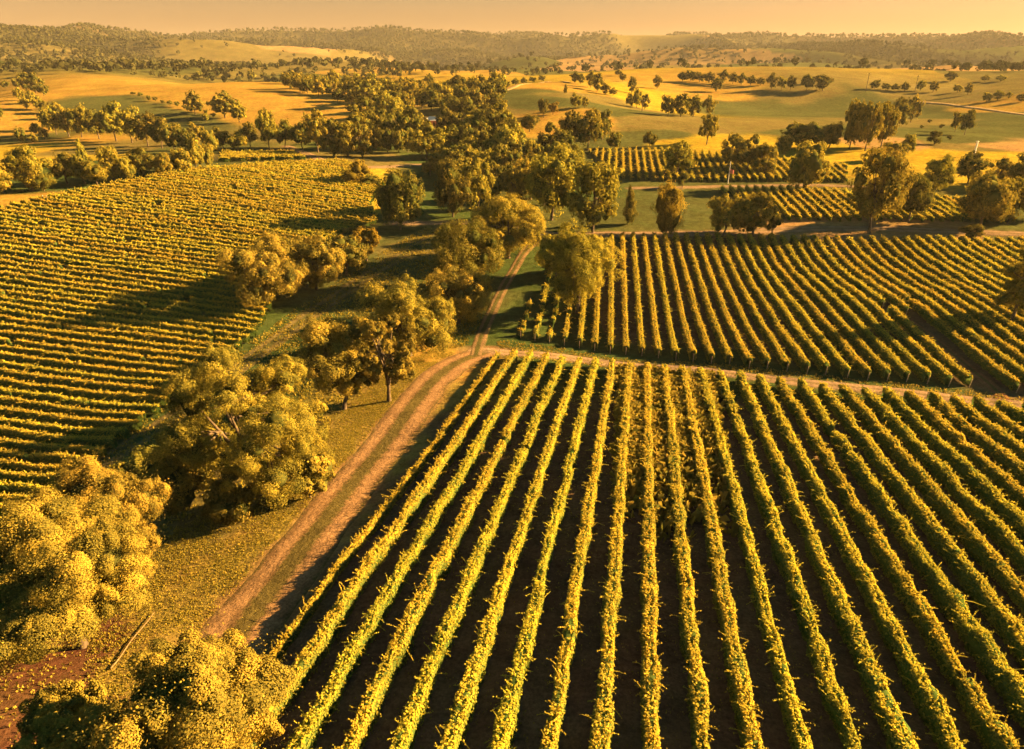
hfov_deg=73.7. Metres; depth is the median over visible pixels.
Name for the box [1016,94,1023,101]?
gum tree
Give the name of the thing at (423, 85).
gum tree
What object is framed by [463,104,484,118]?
gum tree
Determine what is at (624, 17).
sky
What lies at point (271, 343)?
grass strip
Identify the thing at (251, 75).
gum tree
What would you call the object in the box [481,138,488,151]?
gum tree
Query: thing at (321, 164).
vine row
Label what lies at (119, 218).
vine row
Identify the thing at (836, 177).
vine row
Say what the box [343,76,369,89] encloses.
gum tree
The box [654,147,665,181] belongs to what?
vine row
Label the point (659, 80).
gum tree
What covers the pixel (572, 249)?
gum tree
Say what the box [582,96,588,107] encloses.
gum tree
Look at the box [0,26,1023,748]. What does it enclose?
ground
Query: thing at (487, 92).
gum tree
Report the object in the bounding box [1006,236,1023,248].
vine row
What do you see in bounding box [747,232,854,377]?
vine row
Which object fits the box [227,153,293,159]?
vine row
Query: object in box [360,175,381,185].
shrub
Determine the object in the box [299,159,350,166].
vine row
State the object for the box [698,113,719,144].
gum tree
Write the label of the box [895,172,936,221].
gum tree
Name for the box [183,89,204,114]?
gum tree
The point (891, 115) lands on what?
gum tree
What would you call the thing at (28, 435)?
vine row
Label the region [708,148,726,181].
vine row
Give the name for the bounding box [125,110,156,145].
gum tree
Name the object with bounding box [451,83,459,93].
round tree
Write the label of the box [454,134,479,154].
gum tree
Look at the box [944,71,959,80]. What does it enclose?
gum tree
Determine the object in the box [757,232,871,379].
vine row
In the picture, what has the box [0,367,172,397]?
vine row
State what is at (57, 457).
vine row
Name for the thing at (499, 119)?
gum tree
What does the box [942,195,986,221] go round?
vine row
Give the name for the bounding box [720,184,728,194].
vine row
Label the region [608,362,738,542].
inter row weeds
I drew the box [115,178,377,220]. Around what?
vine row
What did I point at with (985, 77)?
gum tree
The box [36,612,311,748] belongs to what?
round tree
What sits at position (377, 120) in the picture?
gum tree
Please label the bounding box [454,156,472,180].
gum tree
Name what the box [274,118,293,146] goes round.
round tree
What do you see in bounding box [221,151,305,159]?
vine row
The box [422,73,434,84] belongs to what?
gum tree
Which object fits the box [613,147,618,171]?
vine row
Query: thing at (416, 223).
creek crossing road
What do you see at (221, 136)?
gum tree
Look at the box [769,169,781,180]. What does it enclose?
vine row
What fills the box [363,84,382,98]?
gum tree
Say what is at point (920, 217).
vine row
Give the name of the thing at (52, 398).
vine row
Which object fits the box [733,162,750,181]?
vine row
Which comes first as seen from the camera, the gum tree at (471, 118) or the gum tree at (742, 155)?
the gum tree at (742, 155)
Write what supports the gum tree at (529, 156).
on the ground at (746, 110)
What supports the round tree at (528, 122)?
on the ground at (746, 110)
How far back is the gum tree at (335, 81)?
550.22 m
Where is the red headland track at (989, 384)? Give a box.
[884,310,1011,401]
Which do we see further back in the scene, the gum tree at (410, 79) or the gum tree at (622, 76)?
the gum tree at (622, 76)
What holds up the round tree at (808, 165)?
on the ground at (746, 110)
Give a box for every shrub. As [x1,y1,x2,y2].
[27,133,37,142]
[108,439,156,494]
[137,455,213,518]
[200,113,208,121]
[200,476,268,525]
[292,449,338,497]
[341,158,372,181]
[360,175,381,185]
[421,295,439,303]
[676,171,689,186]
[765,213,785,232]
[955,223,985,237]
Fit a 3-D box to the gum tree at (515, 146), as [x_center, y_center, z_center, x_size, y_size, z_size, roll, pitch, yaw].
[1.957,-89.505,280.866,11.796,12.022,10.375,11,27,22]
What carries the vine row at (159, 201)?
on the ground at (746, 110)
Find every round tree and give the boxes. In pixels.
[0,80,9,88]
[0,160,19,193]
[0,472,162,681]
[11,78,19,86]
[12,126,26,142]
[26,168,57,190]
[28,122,38,132]
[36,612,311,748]
[38,101,49,107]
[46,151,73,183]
[64,102,87,136]
[67,152,93,183]
[78,108,104,138]
[80,158,108,184]
[115,155,136,178]
[143,116,167,147]
[151,152,172,173]
[157,119,180,149]
[169,146,191,169]
[185,137,204,166]
[199,141,213,164]
[200,130,218,149]
[225,130,247,150]
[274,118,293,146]
[292,314,381,409]
[323,82,332,93]
[325,233,370,275]
[330,87,343,101]
[343,77,354,92]
[367,127,381,150]
[371,165,425,229]
[377,127,393,151]
[389,128,404,152]
[403,129,413,149]
[418,87,441,110]
[419,260,500,324]
[424,213,510,276]
[431,155,472,216]
[434,160,450,181]
[445,122,475,144]
[446,95,475,120]
[449,74,467,86]
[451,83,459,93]
[464,146,487,167]
[475,81,486,101]
[482,122,528,150]
[482,175,502,199]
[517,114,539,131]
[606,131,622,148]
[642,131,657,146]
[677,72,686,80]
[775,134,794,153]
[780,121,830,145]
[784,139,831,189]
[801,73,814,89]
[815,74,834,90]
[822,121,844,147]
[882,141,910,156]
[901,133,916,152]
[952,169,1020,223]
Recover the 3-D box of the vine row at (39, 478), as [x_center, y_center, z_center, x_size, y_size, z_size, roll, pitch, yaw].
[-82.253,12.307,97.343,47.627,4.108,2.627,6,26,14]
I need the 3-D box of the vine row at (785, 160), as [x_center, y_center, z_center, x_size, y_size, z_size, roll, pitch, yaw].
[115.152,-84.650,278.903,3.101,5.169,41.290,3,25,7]
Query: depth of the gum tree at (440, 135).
296.85 m
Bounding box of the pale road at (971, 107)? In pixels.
[920,101,1023,114]
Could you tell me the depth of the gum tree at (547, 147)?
273.87 m
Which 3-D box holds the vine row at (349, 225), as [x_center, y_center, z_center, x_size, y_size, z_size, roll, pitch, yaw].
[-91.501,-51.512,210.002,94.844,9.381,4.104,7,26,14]
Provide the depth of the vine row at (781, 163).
284.58 m
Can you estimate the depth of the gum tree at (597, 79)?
539.63 m
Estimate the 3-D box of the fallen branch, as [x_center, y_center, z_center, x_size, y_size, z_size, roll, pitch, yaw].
[-29.788,20.774,53.751,0.206,1.803,7.473,-2,25,-5]
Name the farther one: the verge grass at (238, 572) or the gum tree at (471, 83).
the gum tree at (471, 83)
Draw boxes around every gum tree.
[0,143,53,189]
[7,663,129,748]
[12,87,24,99]
[15,71,30,89]
[17,96,30,108]
[20,71,44,92]
[23,90,34,103]
[30,95,42,107]
[35,82,48,94]
[36,106,48,129]
[37,126,49,138]
[40,105,60,134]
[46,101,72,136]
[47,452,174,579]
[92,100,124,140]
[94,145,119,181]
[112,105,138,142]
[122,147,155,176]
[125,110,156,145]
[140,340,336,512]
[172,126,195,149]
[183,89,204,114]
[186,121,203,144]
[206,90,239,117]
[210,229,310,309]
[212,126,231,148]
[228,100,246,121]
[238,121,259,147]
[247,69,255,79]
[254,107,278,148]
[281,72,292,88]
[287,70,299,76]
[287,120,310,148]
[287,230,346,289]
[290,73,307,91]
[297,78,312,92]
[301,108,326,151]
[310,78,325,95]
[315,117,342,155]
[321,76,331,84]
[325,69,341,79]
[329,75,338,89]
[334,120,361,156]
[335,82,345,94]
[340,74,352,83]
[341,112,374,140]
[342,88,356,104]
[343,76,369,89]
[345,95,375,120]
[349,121,372,156]
[350,273,461,356]
[351,79,377,106]
[352,72,359,78]
[353,226,380,260]
[353,312,417,401]
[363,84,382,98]
[365,72,378,86]
[366,95,378,110]
[367,110,387,130]
[372,108,392,120]
[373,90,402,119]
[376,78,383,86]
[379,81,401,101]
[380,113,394,146]
[382,79,393,92]
[392,83,407,94]
[393,76,411,86]
[393,105,424,148]
[399,91,414,110]
[402,81,418,98]
[404,77,417,84]
[406,121,443,158]
[412,115,429,135]
[414,88,424,108]
[416,79,427,89]
[421,155,438,175]
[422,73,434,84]
[426,125,454,153]
[430,80,453,98]
[433,142,470,165]
[434,105,462,130]
[439,96,451,115]
[442,79,450,90]
[444,93,455,102]
[453,82,471,98]
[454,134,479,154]
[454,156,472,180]
[457,109,481,130]
[460,115,494,149]
[460,157,495,210]
[461,86,488,108]
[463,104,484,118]
[464,76,480,89]
[466,191,546,258]
[471,157,499,177]
[476,74,485,82]
[477,102,490,110]
[480,101,514,123]
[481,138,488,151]
[484,79,507,98]
[484,87,497,104]
[484,109,520,134]
[485,71,507,87]
[485,147,500,161]
[488,92,507,112]
[488,160,506,177]
[491,142,522,170]
[498,161,513,181]
[500,167,527,197]
[505,142,531,158]
[511,78,519,83]
[512,157,538,199]
[522,138,543,156]
[523,139,582,220]
[524,152,538,170]
[534,233,571,276]
[535,218,623,313]
[536,121,572,153]
[537,98,548,117]
[539,141,582,178]
[539,144,553,155]
[548,101,558,112]
[552,133,585,162]
[558,109,581,140]
[564,159,623,232]
[569,71,577,81]
[569,92,581,108]
[573,107,609,150]
[577,74,584,83]
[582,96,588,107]
[585,70,593,87]
[592,72,604,89]
[600,83,610,93]
[600,109,613,139]
[609,87,617,94]
[619,73,626,81]
[625,92,635,105]
[627,76,636,91]
[633,88,642,107]
[640,94,650,108]
[653,74,662,87]
[661,94,678,115]
[661,140,699,177]
[674,93,691,116]
[685,94,701,116]
[686,70,696,80]
[693,71,706,81]
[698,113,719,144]
[701,94,718,114]
[704,71,715,81]
[706,193,743,235]
[710,76,723,90]
[717,69,730,82]
[720,132,745,161]
[728,72,737,83]
[729,134,763,170]
[734,191,781,235]
[736,72,747,84]
[746,75,757,84]
[750,142,778,173]
[756,77,766,84]
[765,72,778,88]
[777,76,787,88]
[786,74,796,88]
[844,97,866,148]
[847,145,920,233]
[855,101,884,150]
[870,79,880,88]
[872,100,901,147]
[881,83,890,89]
[891,83,899,89]
[893,96,913,127]
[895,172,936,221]
[899,81,910,91]
[906,93,925,121]
[916,79,926,89]
[922,153,958,195]
[926,130,942,144]
[929,80,939,92]
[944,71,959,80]
[950,110,961,131]
[953,84,963,91]
[955,150,991,185]
[957,108,976,134]
[964,82,973,94]
[980,75,991,81]
[982,92,993,101]
[985,157,1015,180]
[992,245,1023,321]
[993,90,1004,99]
[995,75,1006,80]
[1000,176,1023,223]
[1003,152,1023,179]
[1005,91,1013,97]
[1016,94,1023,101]
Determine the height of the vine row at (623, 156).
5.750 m
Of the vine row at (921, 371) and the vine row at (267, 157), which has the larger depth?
the vine row at (267, 157)
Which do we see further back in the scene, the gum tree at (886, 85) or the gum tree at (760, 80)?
the gum tree at (760, 80)
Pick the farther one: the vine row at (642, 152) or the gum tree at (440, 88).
the gum tree at (440, 88)
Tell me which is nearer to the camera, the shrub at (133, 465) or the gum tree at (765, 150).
the shrub at (133, 465)
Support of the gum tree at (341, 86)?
on the ground at (746, 110)
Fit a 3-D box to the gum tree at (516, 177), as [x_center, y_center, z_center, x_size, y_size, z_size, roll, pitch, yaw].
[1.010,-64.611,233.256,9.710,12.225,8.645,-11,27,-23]
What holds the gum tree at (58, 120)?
on the ground at (746, 110)
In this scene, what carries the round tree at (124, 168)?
on the ground at (746, 110)
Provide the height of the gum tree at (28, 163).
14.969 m
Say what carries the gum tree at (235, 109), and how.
on the ground at (746, 110)
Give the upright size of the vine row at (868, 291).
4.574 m
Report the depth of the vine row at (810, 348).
140.98 m
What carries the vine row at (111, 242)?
on the ground at (746, 110)
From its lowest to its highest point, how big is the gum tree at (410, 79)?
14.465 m
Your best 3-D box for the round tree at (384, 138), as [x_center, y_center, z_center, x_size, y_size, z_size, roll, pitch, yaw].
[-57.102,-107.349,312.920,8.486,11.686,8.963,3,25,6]
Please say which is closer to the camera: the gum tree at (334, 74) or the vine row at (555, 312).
the vine row at (555, 312)
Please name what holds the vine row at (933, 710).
on the ground at (746, 110)
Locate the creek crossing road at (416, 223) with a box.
[392,221,550,235]
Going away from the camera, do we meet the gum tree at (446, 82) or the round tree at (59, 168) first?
the round tree at (59, 168)
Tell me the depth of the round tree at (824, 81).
609.86 m
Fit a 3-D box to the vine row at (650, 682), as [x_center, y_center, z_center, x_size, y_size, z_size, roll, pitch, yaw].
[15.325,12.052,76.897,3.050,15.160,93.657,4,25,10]
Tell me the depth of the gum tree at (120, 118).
348.75 m
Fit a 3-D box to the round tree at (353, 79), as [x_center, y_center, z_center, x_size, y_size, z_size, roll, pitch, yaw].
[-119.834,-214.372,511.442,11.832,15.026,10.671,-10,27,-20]
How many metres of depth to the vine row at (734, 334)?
145.85 m
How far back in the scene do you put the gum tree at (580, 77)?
581.32 m
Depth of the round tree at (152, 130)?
319.51 m
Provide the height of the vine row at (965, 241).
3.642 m
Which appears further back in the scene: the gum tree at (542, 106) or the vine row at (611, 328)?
the gum tree at (542, 106)
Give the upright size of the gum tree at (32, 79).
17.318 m
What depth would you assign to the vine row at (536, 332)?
149.46 m
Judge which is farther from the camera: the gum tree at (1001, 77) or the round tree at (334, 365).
the gum tree at (1001, 77)
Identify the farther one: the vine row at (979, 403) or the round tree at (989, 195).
the round tree at (989, 195)
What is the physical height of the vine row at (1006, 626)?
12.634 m
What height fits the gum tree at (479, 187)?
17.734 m
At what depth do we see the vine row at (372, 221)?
214.38 m
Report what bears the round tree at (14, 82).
on the ground at (746, 110)
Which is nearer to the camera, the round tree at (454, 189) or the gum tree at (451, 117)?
the round tree at (454, 189)
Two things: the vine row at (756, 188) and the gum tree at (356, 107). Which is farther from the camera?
the gum tree at (356, 107)
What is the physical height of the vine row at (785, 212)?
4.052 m
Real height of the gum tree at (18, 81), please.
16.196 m
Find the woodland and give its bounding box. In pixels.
[0,22,1023,81]
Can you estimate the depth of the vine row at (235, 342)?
139.99 m
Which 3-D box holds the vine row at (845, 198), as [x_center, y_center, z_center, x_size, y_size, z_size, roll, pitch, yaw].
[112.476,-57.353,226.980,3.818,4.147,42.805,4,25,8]
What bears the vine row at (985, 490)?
on the ground at (746, 110)
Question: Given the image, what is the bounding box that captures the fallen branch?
[110,613,153,668]
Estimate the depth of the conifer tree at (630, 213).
203.48 m
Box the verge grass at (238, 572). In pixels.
[85,348,453,710]
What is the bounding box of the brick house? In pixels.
[428,116,436,126]
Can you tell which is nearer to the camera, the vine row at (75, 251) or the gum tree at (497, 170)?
the vine row at (75, 251)
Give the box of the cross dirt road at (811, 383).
[467,348,1023,407]
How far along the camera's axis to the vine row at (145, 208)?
201.53 m
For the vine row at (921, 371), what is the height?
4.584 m
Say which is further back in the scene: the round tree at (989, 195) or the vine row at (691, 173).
the vine row at (691, 173)
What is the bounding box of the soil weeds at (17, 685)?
[0,629,135,746]
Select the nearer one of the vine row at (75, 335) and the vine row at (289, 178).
the vine row at (75, 335)
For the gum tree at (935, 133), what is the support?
on the ground at (746, 110)
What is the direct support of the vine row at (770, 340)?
on the ground at (746, 110)
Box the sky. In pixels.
[0,0,1023,37]
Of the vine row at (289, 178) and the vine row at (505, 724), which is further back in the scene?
the vine row at (289, 178)
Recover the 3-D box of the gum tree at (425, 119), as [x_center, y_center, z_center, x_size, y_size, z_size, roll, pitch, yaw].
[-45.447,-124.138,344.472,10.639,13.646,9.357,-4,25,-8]
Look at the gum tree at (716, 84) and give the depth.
631.53 m
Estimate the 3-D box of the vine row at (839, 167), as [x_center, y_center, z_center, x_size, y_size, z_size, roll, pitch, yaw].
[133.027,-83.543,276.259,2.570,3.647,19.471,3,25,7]
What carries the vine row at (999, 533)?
on the ground at (746, 110)
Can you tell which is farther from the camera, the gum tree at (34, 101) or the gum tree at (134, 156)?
the gum tree at (34, 101)
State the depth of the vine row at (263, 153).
289.61 m
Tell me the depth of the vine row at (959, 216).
214.27 m
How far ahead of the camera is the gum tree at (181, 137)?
299.21 m
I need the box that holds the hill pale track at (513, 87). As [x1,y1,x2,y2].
[508,81,570,89]
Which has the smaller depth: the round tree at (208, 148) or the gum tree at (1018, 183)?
the gum tree at (1018, 183)
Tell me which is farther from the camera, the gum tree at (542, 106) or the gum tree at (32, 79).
the gum tree at (32, 79)
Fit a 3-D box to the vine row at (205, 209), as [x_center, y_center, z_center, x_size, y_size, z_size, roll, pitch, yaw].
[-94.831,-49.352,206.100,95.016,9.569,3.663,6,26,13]
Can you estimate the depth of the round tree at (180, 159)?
240.86 m
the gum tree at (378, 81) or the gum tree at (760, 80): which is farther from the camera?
the gum tree at (760, 80)
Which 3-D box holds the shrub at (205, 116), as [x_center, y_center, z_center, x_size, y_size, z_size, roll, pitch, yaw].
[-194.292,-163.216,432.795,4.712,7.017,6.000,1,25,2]
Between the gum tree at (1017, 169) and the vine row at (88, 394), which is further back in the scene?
the gum tree at (1017, 169)
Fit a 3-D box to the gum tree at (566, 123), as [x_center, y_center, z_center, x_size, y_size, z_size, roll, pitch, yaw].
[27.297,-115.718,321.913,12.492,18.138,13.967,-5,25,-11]
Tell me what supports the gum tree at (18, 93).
on the ground at (746, 110)
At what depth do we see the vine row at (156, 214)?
199.47 m
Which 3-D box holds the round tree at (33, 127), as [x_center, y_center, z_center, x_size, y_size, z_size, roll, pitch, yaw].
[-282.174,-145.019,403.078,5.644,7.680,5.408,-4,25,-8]
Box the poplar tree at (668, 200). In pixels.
[649,179,687,234]
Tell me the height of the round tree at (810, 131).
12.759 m
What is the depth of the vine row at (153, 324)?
141.79 m
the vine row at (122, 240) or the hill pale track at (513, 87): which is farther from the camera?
the hill pale track at (513, 87)
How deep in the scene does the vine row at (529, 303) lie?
146.74 m
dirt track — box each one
[193,351,500,654]
[281,146,420,167]
[470,237,542,354]
[632,184,863,189]
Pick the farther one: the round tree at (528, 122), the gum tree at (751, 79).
the gum tree at (751, 79)
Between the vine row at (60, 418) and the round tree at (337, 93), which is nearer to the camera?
the vine row at (60, 418)
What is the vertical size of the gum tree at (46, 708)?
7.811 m
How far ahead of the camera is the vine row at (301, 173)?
246.17 m
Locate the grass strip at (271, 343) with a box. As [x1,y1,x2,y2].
[56,226,466,490]
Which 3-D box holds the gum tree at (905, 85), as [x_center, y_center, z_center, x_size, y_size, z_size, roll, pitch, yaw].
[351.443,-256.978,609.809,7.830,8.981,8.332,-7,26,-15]
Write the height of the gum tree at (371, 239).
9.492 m
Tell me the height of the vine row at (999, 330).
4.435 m
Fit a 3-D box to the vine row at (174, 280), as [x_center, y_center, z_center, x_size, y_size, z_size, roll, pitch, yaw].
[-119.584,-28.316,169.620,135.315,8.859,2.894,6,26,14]
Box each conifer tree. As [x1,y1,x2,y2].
[75,138,87,156]
[622,185,638,224]
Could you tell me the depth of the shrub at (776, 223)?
196.82 m
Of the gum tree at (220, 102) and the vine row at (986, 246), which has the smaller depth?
the vine row at (986, 246)
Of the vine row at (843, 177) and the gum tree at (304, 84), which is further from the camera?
the gum tree at (304, 84)
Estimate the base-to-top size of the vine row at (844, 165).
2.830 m
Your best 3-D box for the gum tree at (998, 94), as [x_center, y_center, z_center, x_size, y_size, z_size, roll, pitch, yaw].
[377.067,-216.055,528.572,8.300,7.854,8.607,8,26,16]
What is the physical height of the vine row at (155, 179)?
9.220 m
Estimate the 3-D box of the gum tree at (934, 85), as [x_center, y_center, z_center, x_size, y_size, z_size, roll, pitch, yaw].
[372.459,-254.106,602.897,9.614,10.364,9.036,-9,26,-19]
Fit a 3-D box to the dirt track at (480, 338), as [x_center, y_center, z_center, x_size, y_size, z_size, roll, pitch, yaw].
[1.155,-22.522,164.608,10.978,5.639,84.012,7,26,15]
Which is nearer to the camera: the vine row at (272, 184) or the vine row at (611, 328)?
the vine row at (611, 328)
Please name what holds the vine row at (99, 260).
on the ground at (746, 110)
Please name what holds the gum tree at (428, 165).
on the ground at (746, 110)
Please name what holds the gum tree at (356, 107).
on the ground at (746, 110)
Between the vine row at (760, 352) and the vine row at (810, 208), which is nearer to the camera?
the vine row at (760, 352)
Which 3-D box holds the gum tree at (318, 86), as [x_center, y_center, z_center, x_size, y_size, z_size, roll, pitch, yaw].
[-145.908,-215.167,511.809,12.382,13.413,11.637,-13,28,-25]
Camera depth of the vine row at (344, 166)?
264.57 m
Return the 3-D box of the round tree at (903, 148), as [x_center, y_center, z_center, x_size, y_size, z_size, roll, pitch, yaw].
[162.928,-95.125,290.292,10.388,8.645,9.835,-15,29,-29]
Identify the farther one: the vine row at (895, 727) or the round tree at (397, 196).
the round tree at (397, 196)
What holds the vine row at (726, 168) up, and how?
on the ground at (746, 110)
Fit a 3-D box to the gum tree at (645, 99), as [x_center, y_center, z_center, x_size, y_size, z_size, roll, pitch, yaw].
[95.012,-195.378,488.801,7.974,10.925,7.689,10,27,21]
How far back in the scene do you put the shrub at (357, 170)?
240.31 m
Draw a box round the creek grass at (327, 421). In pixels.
[99,227,482,543]
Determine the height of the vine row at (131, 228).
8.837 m
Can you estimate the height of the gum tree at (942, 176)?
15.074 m
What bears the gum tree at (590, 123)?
on the ground at (746, 110)
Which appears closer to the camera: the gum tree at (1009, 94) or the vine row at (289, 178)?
the vine row at (289, 178)
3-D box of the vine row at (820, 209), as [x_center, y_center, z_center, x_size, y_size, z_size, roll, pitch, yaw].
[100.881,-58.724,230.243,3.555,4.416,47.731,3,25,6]
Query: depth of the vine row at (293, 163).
260.12 m
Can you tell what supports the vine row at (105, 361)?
on the ground at (746, 110)
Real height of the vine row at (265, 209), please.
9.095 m
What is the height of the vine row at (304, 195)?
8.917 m
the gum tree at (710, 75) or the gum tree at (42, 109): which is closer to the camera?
the gum tree at (42, 109)
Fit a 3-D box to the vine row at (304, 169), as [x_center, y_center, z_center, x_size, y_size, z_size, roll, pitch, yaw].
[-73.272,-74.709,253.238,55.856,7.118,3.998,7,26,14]
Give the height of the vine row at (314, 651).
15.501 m
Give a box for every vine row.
[0,204,289,247]
[0,206,290,251]
[0,211,310,261]
[0,215,301,261]
[0,220,233,255]
[0,224,229,259]
[0,229,256,265]
[0,234,245,270]
[0,237,231,274]
[0,242,250,282]
[0,247,277,294]
[0,254,272,298]
[0,258,264,301]
[0,264,272,310]
[0,270,267,314]
[0,276,265,320]
[0,282,263,325]
[0,289,261,330]
[0,294,256,337]
[0,300,250,342]
[0,306,242,348]
[0,314,233,352]
[0,321,223,358]
[0,329,207,362]
[0,336,205,367]
[0,344,199,373]
[0,350,189,379]
[0,359,181,387]
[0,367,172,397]
[0,375,168,406]
[0,386,160,414]
[0,395,146,422]
[0,405,142,430]
[0,415,130,439]
[0,423,117,448]
[0,436,107,457]
[0,447,96,465]
[0,457,80,474]
[0,467,65,485]
[0,479,55,495]
[0,491,34,501]
[9,201,289,244]
[20,199,288,241]
[24,197,327,246]
[37,195,329,238]
[46,192,334,237]
[57,190,338,235]
[65,189,341,235]
[73,187,348,232]
[84,186,355,230]
[91,184,361,228]
[100,181,369,226]
[109,180,377,224]
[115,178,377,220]
[126,177,378,218]
[134,175,375,215]
[146,173,373,210]
[152,172,373,209]
[160,170,371,204]
[168,169,371,202]
[176,169,372,201]
[183,167,373,200]
[191,166,374,195]
[197,165,373,193]
[207,164,375,193]
[213,164,375,188]
[218,156,230,161]
[219,153,275,160]
[219,154,260,160]
[219,155,245,160]
[220,150,294,153]
[220,151,303,155]
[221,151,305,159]
[223,150,296,154]
[224,164,378,187]
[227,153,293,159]
[232,163,381,184]
[240,162,382,184]
[241,149,297,153]
[247,161,384,185]
[248,348,519,748]
[248,349,500,679]
[256,161,382,180]
[264,161,378,179]
[272,160,374,174]
[282,159,370,171]
[282,348,534,748]
[290,159,349,168]
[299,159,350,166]
[308,158,349,165]
[316,158,351,163]
[332,352,551,748]
[386,354,565,748]
[435,357,584,748]
[484,356,602,748]
[517,298,532,337]
[533,268,552,338]
[537,358,616,748]
[546,276,560,342]
[561,275,575,345]
[575,261,588,347]
[581,361,635,748]
[590,235,603,350]
[600,148,605,160]
[605,232,618,351]
[606,148,611,167]
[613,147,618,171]
[619,232,631,354]
[621,147,625,178]
[627,147,634,179]
[628,231,646,355]
[633,362,669,748]
[634,148,640,180]
[639,233,664,357]
[640,147,649,180]
[647,147,657,179]
[651,232,679,359]
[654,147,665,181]
[657,363,716,748]
[659,146,672,180]
[662,232,696,359]
[668,146,679,181]
[672,231,714,362]
[673,364,768,748]
[683,231,732,363]
[687,166,694,181]
[690,148,703,181]
[694,149,711,181]
[694,232,753,368]
[694,366,813,748]
[700,148,718,181]
[703,231,770,367]
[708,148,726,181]
[713,232,791,371]
[714,150,733,181]
[715,369,866,748]
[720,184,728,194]
[723,232,810,373]
[726,159,742,180]
[728,184,740,197]
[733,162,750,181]
[734,369,918,748]
[736,233,829,374]
[737,185,750,200]
[743,163,758,181]
[744,184,764,208]
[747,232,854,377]
[753,167,765,180]
[753,184,778,214]
[755,373,968,748]
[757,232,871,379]
[760,166,774,181]
[761,185,794,219]
[767,157,788,179]
[768,232,890,380]
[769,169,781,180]
[770,185,802,220]
[774,376,1023,748]
[775,156,788,172]
[778,184,810,220]
[779,234,910,381]
[783,155,790,164]
[785,184,822,219]
[790,235,930,383]
[794,183,834,220]
[796,377,1023,727]
[800,233,952,386]
[803,185,841,221]
[809,234,885,307]
[812,184,851,220]
[818,380,1023,667]
[823,186,861,220]
[823,235,911,313]
[825,175,831,181]
[826,160,849,181]
[828,169,839,181]
[832,186,873,219]
[833,161,849,175]
[834,235,1019,392]
[837,382,1023,615]
[842,162,847,169]
[842,187,887,220]
[845,236,1023,382]
[851,189,892,219]
[856,236,1023,368]
[861,385,1023,573]
[868,235,1023,356]
[879,234,1023,342]
[879,386,1023,539]
[886,304,972,387]
[888,209,902,219]
[890,236,1023,327]
[899,209,912,220]
[901,235,1023,318]
[901,389,1023,509]
[906,210,926,221]
[912,234,1006,294]
[917,210,934,221]
[924,234,1005,289]
[925,207,944,221]
[925,388,1023,485]
[930,204,954,221]
[932,198,964,221]
[934,193,974,220]
[935,234,1012,281]
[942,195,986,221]
[947,234,1012,279]
[949,392,1023,461]
[952,194,995,221]
[958,235,1008,268]
[970,236,1018,263]
[971,393,1023,444]
[981,236,1023,261]
[994,235,1019,254]
[994,399,1023,427]
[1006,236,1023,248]
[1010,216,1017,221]
[1017,235,1023,243]
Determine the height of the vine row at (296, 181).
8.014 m
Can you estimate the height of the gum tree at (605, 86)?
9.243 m
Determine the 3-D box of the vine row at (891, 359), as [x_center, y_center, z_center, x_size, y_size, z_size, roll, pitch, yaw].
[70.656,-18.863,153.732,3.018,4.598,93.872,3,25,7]
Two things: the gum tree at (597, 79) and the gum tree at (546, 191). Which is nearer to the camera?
the gum tree at (546, 191)
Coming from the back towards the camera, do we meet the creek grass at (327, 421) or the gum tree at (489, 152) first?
the gum tree at (489, 152)
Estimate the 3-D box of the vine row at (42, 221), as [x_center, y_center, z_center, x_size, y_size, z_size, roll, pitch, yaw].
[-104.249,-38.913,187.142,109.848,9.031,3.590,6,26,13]
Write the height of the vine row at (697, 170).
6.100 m
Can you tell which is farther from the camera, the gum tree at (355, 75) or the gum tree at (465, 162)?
the gum tree at (355, 75)
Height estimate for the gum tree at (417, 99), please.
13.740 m
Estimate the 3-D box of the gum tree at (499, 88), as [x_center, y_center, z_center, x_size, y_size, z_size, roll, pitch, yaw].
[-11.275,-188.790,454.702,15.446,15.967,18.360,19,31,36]
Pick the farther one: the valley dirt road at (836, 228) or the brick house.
the brick house
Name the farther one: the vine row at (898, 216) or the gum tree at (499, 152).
the gum tree at (499, 152)
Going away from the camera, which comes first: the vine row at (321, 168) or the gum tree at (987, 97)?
the vine row at (321, 168)
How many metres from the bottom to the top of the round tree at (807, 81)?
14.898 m
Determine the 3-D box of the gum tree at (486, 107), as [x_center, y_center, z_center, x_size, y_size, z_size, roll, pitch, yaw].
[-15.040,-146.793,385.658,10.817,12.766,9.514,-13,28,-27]
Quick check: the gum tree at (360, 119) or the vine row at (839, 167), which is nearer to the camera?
the vine row at (839, 167)
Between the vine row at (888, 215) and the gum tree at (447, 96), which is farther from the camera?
the gum tree at (447, 96)
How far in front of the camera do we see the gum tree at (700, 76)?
687.52 m
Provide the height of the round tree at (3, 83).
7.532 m
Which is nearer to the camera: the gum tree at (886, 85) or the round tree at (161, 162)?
the round tree at (161, 162)
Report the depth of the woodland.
1841.32 m
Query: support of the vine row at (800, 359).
on the ground at (746, 110)
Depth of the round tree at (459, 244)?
154.36 m
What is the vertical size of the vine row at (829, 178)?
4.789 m
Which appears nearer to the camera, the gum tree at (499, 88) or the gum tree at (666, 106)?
the gum tree at (666, 106)
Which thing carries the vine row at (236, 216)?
on the ground at (746, 110)
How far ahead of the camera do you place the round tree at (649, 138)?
324.09 m
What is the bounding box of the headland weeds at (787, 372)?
[497,340,1023,400]
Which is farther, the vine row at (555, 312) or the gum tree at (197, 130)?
the gum tree at (197, 130)
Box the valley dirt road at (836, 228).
[543,226,1023,237]
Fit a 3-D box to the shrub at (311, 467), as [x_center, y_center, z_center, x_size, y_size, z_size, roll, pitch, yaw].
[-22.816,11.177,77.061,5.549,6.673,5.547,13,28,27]
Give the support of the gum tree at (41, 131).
on the ground at (746, 110)

